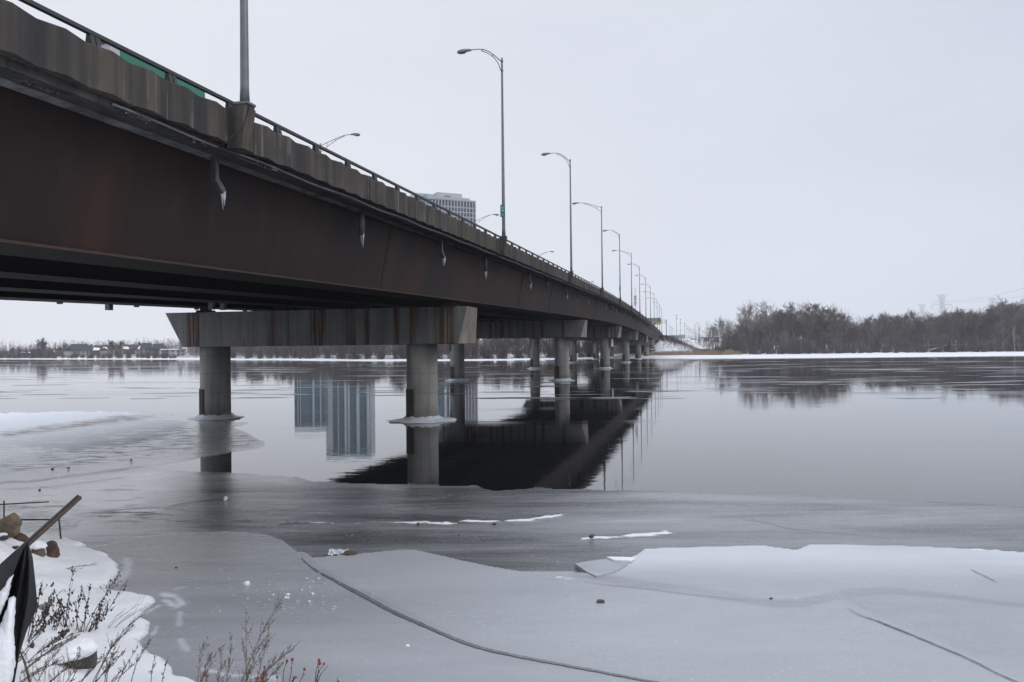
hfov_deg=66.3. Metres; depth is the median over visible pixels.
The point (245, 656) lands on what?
dead weed
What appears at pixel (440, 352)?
shrub
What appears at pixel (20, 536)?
boulder
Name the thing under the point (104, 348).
house
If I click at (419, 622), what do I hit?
ice crack
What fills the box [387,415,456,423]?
ice collar
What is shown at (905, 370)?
drift ice
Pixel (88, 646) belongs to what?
boulder
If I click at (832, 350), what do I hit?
shrub
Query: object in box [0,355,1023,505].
water
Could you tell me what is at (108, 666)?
dead weed
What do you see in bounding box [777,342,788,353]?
shrub
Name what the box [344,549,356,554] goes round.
stone
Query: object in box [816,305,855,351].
spreading tree
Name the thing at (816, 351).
shrub
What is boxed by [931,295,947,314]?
transmission tower
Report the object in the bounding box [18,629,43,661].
dead weed
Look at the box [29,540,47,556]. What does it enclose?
boulder
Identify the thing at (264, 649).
dead weed
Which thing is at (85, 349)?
house
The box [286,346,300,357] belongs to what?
shrub
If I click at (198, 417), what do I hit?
ice collar
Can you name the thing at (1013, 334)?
birch tree
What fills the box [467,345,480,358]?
shrub
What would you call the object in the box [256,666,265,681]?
rose stem
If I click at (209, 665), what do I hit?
dead weed
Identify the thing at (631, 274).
street lamp
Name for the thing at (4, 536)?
boulder
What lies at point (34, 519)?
steel rod
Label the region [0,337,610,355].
thicket
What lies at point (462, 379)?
ice collar
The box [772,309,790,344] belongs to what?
bare tree
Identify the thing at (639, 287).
street lamp
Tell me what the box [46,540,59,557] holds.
boulder
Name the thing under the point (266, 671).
dead weed
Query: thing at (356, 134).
street lamp
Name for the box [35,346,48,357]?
shrub
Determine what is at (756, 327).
bare tree
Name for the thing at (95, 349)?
house
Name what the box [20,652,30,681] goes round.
dead branch
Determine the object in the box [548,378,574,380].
ice collar
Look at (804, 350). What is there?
shrub
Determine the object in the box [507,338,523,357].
bare tree
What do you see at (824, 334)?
bare tree
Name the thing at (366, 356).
shrub
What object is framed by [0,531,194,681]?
snow bank
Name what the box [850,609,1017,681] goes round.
ice crack
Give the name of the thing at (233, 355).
shrub
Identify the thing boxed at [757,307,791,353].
bare tree
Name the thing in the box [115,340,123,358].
bare tree
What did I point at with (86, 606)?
dead weed
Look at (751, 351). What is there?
shrub
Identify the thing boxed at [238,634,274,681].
dead weed
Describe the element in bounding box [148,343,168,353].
house
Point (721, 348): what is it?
shrub
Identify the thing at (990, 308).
bare tree
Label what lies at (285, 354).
shrub
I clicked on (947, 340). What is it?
shrub
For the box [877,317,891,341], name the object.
bare tree
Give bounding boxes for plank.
[38,602,52,609]
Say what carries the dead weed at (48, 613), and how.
on the snow bank
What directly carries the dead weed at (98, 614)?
on the snow bank
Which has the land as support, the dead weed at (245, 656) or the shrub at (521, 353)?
the shrub at (521, 353)
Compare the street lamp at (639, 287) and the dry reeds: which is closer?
the street lamp at (639, 287)
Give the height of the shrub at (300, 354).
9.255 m
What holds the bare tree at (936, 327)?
on the land
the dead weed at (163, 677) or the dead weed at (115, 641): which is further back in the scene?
the dead weed at (163, 677)
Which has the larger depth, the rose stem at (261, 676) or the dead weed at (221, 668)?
the dead weed at (221, 668)
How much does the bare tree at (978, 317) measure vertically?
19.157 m
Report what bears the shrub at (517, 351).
on the land
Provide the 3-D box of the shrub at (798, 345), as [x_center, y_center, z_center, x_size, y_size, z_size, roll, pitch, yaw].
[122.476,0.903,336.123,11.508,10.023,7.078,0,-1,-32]
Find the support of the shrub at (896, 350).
on the land
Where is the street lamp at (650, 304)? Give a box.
[641,284,650,320]
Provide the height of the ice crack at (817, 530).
0.001 m
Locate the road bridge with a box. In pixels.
[0,0,663,417]
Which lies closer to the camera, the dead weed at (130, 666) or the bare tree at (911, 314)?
the dead weed at (130, 666)
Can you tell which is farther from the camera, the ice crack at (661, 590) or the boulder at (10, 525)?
the boulder at (10, 525)
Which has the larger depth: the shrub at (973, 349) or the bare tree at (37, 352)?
the bare tree at (37, 352)
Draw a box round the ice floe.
[575,556,634,576]
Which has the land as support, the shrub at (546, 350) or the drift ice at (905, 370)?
the shrub at (546, 350)
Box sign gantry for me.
[647,318,666,334]
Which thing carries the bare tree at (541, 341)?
on the land
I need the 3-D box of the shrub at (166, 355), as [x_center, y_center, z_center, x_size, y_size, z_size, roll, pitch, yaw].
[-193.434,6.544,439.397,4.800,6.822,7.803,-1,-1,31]
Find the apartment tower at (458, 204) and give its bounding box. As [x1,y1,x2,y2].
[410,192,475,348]
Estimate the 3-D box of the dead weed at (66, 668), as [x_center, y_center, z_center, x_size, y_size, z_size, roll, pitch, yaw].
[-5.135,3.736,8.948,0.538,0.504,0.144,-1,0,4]
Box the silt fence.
[0,494,81,681]
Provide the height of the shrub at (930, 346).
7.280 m
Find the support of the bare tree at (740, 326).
on the land
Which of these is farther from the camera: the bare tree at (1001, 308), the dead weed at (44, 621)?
the bare tree at (1001, 308)
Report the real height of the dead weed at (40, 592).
0.843 m
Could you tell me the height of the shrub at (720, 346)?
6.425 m
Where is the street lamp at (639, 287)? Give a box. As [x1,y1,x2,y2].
[628,264,639,311]
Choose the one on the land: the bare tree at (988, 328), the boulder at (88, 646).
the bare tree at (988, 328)
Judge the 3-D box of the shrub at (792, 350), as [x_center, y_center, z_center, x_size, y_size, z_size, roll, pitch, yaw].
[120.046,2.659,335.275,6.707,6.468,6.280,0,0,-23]
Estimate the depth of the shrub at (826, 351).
336.50 m
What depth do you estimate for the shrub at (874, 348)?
349.84 m
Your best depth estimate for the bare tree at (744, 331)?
387.83 m
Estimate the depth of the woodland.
362.75 m
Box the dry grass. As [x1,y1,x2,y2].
[662,335,711,351]
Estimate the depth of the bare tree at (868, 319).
383.37 m
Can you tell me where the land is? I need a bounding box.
[0,337,1023,360]
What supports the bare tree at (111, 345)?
on the land
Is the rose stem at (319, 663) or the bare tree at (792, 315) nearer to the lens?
the rose stem at (319, 663)
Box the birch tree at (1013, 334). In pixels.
[1009,327,1018,350]
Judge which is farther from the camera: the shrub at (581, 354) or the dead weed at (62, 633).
the shrub at (581, 354)
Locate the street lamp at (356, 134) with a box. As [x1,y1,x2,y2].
[320,133,359,152]
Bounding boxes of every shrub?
[17,347,28,357]
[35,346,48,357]
[41,347,50,357]
[150,351,160,357]
[161,348,170,357]
[231,348,236,357]
[240,347,255,358]
[251,346,263,358]
[261,346,278,358]
[273,346,286,357]
[276,346,292,358]
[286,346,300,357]
[295,346,307,358]
[300,346,318,358]
[309,346,323,357]
[321,345,335,358]
[330,345,350,358]
[342,345,363,359]
[363,347,373,358]
[373,345,389,358]
[374,345,387,358]
[390,345,399,358]
[396,345,405,358]
[437,344,448,358]
[464,344,472,358]
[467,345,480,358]
[476,342,492,358]
[482,342,496,358]
[493,338,513,358]
[512,348,522,357]
[513,349,526,357]
[540,338,554,357]
[545,341,554,357]
[577,345,588,357]
[580,340,592,356]
[584,341,592,356]
[714,342,727,351]
[716,345,724,352]
[723,339,730,349]
[730,340,749,353]
[746,345,756,353]
[751,347,764,354]
[762,330,775,353]
[775,343,784,353]
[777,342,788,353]
[786,342,796,353]
[788,333,804,353]
[800,337,815,353]
[803,339,814,353]
[811,332,832,352]
[813,346,821,353]
[819,348,830,353]
[826,338,841,352]
[832,341,844,353]
[856,339,866,352]
[866,336,884,351]
[866,342,881,351]
[879,335,899,351]
[882,344,890,352]
[892,340,906,351]
[892,345,900,352]
[900,339,913,351]
[906,342,917,352]
[908,334,929,351]
[914,344,928,352]
[921,337,944,351]
[930,338,943,351]
[939,334,954,351]
[944,343,959,351]
[950,341,959,351]
[951,337,967,351]
[960,332,980,351]
[969,343,979,351]
[971,339,992,351]
[988,344,994,351]
[989,335,1009,351]
[997,331,1023,350]
[1003,339,1017,351]
[1017,342,1023,351]
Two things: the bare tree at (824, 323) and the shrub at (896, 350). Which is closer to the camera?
the shrub at (896, 350)
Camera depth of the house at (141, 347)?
516.12 m
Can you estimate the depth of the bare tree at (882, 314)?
421.28 m
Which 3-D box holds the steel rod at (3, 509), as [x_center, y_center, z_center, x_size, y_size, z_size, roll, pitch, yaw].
[-11.381,3.789,17.572,0.032,0.425,0.030,-1,0,22]
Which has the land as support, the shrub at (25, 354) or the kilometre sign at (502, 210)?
the shrub at (25, 354)
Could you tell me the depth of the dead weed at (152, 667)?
10.22 m
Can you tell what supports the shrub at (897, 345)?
on the land
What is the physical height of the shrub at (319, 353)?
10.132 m
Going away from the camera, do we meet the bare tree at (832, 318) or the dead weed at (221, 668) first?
the dead weed at (221, 668)
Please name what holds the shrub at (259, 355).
on the land
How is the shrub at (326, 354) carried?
on the land
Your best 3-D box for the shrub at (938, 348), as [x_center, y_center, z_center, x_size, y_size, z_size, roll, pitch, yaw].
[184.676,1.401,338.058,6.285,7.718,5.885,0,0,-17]
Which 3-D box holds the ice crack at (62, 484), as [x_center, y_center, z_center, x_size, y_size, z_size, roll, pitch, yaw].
[-15.375,4.929,27.224,3.986,0.001,0.563,0,-1,-37]
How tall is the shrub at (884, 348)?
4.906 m
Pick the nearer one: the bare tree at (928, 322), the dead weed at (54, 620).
the dead weed at (54, 620)
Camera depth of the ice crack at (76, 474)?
29.09 m
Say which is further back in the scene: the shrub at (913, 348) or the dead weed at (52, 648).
the shrub at (913, 348)
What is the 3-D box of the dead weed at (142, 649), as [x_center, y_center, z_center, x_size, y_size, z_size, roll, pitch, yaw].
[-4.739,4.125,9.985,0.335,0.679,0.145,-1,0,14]
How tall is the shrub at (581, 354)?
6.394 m
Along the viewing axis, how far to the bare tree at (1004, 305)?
415.59 m
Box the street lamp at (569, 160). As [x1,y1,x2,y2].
[541,153,573,271]
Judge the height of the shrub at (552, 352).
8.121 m
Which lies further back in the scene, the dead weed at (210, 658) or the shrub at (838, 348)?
the shrub at (838, 348)
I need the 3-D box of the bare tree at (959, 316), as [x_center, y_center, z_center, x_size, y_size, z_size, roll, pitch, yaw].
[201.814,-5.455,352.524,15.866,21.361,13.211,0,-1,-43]
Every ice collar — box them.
[188,412,243,420]
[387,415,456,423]
[446,378,469,380]
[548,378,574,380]
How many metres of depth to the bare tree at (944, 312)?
442.70 m
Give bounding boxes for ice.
[0,361,1023,398]
[0,410,1023,681]
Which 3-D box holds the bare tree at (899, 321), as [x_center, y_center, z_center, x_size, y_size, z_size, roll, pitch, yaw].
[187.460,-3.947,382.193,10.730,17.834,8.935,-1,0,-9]
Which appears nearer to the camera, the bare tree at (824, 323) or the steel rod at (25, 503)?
the steel rod at (25, 503)
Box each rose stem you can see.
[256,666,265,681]
[283,657,293,681]
[315,658,327,681]
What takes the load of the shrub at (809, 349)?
on the land
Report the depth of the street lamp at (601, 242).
110.33 m
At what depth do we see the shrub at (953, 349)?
336.21 m
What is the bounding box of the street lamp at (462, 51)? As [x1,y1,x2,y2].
[457,49,507,236]
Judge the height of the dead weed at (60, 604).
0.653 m
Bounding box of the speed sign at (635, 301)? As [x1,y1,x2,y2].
[634,296,636,311]
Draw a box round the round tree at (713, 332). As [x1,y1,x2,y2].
[706,325,718,338]
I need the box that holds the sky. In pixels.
[0,0,1023,350]
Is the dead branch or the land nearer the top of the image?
the land
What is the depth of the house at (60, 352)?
557.63 m
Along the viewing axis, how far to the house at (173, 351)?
467.01 m
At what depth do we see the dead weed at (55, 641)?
9.49 m
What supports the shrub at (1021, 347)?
on the land
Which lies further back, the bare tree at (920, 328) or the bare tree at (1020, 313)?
the bare tree at (1020, 313)
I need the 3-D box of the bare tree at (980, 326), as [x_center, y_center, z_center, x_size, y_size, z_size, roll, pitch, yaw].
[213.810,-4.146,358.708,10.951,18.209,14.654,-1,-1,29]
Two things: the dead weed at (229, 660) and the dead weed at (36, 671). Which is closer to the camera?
the dead weed at (36, 671)
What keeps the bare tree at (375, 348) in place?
on the land
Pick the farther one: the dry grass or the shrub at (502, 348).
the dry grass
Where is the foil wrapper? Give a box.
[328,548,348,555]
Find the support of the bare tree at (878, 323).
on the land
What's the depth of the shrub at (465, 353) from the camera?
293.10 m
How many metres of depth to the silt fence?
5.56 m
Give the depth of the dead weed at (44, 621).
11.27 m
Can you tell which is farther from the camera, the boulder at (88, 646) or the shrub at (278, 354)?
the shrub at (278, 354)
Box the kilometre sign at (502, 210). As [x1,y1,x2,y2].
[500,205,504,216]
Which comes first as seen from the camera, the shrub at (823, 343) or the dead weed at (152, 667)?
the dead weed at (152, 667)
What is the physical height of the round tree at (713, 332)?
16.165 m
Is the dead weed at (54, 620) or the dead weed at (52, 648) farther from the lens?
the dead weed at (54, 620)
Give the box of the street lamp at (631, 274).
[612,250,631,305]
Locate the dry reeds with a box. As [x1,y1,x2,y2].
[641,349,741,354]
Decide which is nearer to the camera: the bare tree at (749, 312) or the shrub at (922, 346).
the shrub at (922, 346)
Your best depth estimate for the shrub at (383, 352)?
319.05 m
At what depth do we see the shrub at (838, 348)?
336.10 m
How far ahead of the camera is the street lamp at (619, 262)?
140.16 m
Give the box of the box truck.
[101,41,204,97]
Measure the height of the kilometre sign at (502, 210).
0.780 m
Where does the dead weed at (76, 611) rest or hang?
on the snow bank
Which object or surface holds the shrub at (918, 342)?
on the land
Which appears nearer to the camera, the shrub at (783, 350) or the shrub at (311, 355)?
the shrub at (783, 350)
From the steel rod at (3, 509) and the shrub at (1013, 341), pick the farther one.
the shrub at (1013, 341)
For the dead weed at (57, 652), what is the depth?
9.09 m
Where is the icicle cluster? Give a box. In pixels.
[220,191,225,206]
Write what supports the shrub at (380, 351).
on the land
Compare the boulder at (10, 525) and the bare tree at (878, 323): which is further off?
the bare tree at (878, 323)
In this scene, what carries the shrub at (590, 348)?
on the land
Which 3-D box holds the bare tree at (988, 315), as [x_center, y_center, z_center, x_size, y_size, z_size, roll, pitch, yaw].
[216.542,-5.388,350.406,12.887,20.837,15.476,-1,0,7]
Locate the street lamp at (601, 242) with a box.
[572,202,602,287]
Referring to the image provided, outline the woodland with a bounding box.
[693,313,1023,350]
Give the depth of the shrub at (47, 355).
523.48 m
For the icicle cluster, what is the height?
0.522 m
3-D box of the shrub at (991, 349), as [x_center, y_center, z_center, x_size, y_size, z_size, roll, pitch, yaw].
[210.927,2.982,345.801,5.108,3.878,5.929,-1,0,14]
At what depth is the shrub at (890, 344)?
347.77 m
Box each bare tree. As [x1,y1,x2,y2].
[10,347,15,355]
[31,338,48,353]
[33,347,40,357]
[107,340,114,354]
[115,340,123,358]
[368,345,384,358]
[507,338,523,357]
[519,338,543,350]
[710,315,736,350]
[730,317,753,347]
[735,298,761,340]
[737,323,754,341]
[752,318,764,338]
[753,300,775,353]
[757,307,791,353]
[764,308,789,331]
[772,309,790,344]
[779,331,789,342]
[780,301,802,347]
[794,301,818,340]
[800,302,826,346]
[815,305,839,337]
[818,329,830,352]
[822,303,850,342]
[849,324,861,342]
[861,314,884,343]
[868,318,883,341]
[870,316,884,349]
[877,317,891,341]
[878,313,894,329]
[887,312,909,331]
[888,317,904,333]
[901,317,915,345]
[903,310,918,319]
[911,317,932,343]
[916,312,934,345]
[927,315,939,335]
[934,315,951,329]
[941,305,951,319]
[943,308,974,349]
[966,311,986,350]
[968,313,990,348]
[974,310,997,342]
[975,325,993,348]
[980,304,996,338]
[981,306,1016,347]
[988,294,1020,311]
[991,298,1023,341]
[992,302,1021,317]
[1010,304,1023,338]
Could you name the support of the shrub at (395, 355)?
on the land
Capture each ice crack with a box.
[2,476,124,488]
[4,465,144,481]
[301,557,657,681]
[587,581,735,598]
[750,519,894,538]
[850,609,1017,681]
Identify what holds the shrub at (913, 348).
on the land
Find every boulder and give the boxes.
[0,512,21,536]
[0,532,8,539]
[12,532,28,541]
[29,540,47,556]
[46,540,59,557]
[48,637,98,668]
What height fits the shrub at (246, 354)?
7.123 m
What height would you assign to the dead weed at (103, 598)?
0.966 m
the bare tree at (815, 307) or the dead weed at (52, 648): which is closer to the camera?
the dead weed at (52, 648)
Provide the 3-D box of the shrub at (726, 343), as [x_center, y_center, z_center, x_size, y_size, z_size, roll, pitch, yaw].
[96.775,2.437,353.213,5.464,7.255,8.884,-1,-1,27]
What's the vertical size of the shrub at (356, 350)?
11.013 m
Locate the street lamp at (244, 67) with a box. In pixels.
[233,0,255,107]
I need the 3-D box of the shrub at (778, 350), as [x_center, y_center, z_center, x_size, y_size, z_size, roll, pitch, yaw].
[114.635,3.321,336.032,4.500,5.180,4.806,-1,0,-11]
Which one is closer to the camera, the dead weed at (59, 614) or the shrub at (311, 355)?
the dead weed at (59, 614)
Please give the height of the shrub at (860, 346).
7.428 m
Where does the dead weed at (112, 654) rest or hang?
on the snow bank
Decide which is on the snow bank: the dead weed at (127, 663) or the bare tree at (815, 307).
the dead weed at (127, 663)
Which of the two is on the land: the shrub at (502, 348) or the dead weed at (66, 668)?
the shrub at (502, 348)
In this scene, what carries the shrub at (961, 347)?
on the land
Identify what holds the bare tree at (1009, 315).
on the land
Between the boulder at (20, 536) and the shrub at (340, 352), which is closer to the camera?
the boulder at (20, 536)
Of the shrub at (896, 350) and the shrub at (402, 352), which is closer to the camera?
the shrub at (402, 352)
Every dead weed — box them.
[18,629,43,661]
[20,656,62,681]
[21,630,80,672]
[27,590,65,641]
[27,625,83,662]
[28,579,46,636]
[33,606,67,635]
[38,590,54,625]
[38,634,73,680]
[41,608,46,631]
[44,617,74,647]
[49,646,80,681]
[50,589,67,626]
[52,606,68,629]
[65,565,75,623]
[66,657,83,681]
[73,587,82,629]
[77,583,90,631]
[78,654,104,681]
[85,572,126,631]
[89,599,110,631]
[91,604,104,629]
[93,615,141,681]
[95,648,125,681]
[103,638,120,681]
[108,601,142,626]
[111,658,139,681]
[118,644,137,681]
[131,638,152,681]
[148,656,155,679]
[161,657,168,681]
[196,637,212,681]
[200,645,223,681]
[214,647,227,681]
[223,632,236,681]
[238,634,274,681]
[241,606,256,681]
[242,593,284,681]
[250,640,300,681]
[256,620,272,680]
[256,650,283,681]
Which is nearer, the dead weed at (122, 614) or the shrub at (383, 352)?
the dead weed at (122, 614)
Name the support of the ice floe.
on the ice at (514, 580)
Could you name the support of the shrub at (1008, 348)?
on the land
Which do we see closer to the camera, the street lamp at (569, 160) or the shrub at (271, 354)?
the street lamp at (569, 160)
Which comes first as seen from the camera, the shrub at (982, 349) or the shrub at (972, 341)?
the shrub at (982, 349)
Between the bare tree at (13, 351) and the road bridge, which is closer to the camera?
the road bridge
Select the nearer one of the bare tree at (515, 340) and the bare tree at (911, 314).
the bare tree at (515, 340)
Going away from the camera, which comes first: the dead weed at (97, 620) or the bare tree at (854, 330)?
the dead weed at (97, 620)
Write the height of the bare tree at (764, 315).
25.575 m
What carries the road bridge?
on the land
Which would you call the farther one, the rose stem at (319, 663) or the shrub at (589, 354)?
the shrub at (589, 354)
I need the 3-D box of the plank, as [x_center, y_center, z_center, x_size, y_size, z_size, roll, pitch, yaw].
[-7.230,4.083,12.044,0.300,0.070,0.050,-15,4,-17]
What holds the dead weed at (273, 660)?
on the ice at (514, 580)
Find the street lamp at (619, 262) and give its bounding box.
[603,230,620,298]
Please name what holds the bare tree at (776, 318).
on the land
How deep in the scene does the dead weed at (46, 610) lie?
10.25 m
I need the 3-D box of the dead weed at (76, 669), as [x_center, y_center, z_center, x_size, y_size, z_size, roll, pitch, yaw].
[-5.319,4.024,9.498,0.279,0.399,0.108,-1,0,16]
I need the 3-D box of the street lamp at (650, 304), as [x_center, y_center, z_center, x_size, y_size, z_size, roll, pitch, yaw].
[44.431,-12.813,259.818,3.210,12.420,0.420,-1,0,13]
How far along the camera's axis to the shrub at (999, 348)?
338.59 m
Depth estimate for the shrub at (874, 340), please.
353.07 m
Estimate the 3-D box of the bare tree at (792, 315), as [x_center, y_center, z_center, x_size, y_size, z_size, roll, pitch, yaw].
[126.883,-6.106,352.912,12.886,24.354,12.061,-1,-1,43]
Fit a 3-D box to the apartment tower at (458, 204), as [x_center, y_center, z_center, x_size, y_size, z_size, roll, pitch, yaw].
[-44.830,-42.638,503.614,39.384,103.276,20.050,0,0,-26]
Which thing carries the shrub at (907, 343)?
on the land
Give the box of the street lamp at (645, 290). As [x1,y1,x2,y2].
[635,275,645,306]
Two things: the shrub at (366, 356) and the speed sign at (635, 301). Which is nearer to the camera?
the speed sign at (635, 301)
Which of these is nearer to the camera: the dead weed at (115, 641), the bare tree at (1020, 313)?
the dead weed at (115, 641)
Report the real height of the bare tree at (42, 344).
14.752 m
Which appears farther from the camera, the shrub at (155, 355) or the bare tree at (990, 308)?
the shrub at (155, 355)
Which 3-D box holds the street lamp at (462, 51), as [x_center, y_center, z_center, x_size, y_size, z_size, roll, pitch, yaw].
[-1.960,-12.904,51.024,3.210,12.420,0.420,-1,0,13]
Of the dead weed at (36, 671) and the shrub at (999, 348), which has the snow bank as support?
the dead weed at (36, 671)
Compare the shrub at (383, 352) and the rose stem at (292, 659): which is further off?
the shrub at (383, 352)
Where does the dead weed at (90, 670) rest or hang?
on the snow bank
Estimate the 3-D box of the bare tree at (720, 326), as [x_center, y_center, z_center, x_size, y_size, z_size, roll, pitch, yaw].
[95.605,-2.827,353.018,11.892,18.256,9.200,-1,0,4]
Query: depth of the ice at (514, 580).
15.78 m
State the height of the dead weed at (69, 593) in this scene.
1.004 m
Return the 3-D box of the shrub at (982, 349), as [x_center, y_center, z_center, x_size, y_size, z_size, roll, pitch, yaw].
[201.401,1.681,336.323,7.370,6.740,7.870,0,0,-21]
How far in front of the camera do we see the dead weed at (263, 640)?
9.88 m
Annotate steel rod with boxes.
[0,501,48,504]
[3,500,4,517]
[21,519,49,520]
[58,519,61,538]
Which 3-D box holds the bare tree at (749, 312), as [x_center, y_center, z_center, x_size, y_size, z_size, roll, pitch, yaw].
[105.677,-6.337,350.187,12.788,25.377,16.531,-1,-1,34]
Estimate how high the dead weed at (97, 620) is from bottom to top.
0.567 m
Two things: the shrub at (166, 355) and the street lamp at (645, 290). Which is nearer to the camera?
the street lamp at (645, 290)
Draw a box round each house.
[53,348,63,355]
[63,343,92,355]
[91,345,103,354]
[100,344,122,355]
[122,344,137,353]
[135,342,151,354]
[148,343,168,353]
[159,347,185,355]
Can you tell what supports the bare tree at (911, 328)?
on the land
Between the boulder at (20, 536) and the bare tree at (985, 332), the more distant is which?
the bare tree at (985, 332)
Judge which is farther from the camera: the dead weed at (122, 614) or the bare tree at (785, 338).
the bare tree at (785, 338)
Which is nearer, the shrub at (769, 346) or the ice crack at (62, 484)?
the ice crack at (62, 484)
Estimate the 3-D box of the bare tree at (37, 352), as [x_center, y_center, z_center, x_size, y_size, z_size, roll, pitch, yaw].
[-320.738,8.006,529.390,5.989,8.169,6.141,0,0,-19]
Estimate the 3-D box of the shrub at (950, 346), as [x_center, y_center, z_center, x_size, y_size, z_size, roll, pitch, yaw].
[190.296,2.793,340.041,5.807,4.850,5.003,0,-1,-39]
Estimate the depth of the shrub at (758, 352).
334.08 m
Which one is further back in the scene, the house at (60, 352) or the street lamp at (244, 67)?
the house at (60, 352)
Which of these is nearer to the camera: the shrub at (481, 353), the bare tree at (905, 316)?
the shrub at (481, 353)
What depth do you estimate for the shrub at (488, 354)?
296.34 m
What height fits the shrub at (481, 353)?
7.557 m
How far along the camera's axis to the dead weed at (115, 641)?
9.78 m
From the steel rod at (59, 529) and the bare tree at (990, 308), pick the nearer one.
the steel rod at (59, 529)
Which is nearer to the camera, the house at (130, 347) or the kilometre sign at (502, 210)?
the kilometre sign at (502, 210)
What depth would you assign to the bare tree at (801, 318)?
353.87 m
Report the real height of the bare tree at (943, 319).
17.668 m
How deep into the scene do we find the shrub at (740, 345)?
346.31 m
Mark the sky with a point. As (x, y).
(864, 158)
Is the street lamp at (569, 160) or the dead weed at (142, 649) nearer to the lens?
the dead weed at (142, 649)
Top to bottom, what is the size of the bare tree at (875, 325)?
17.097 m

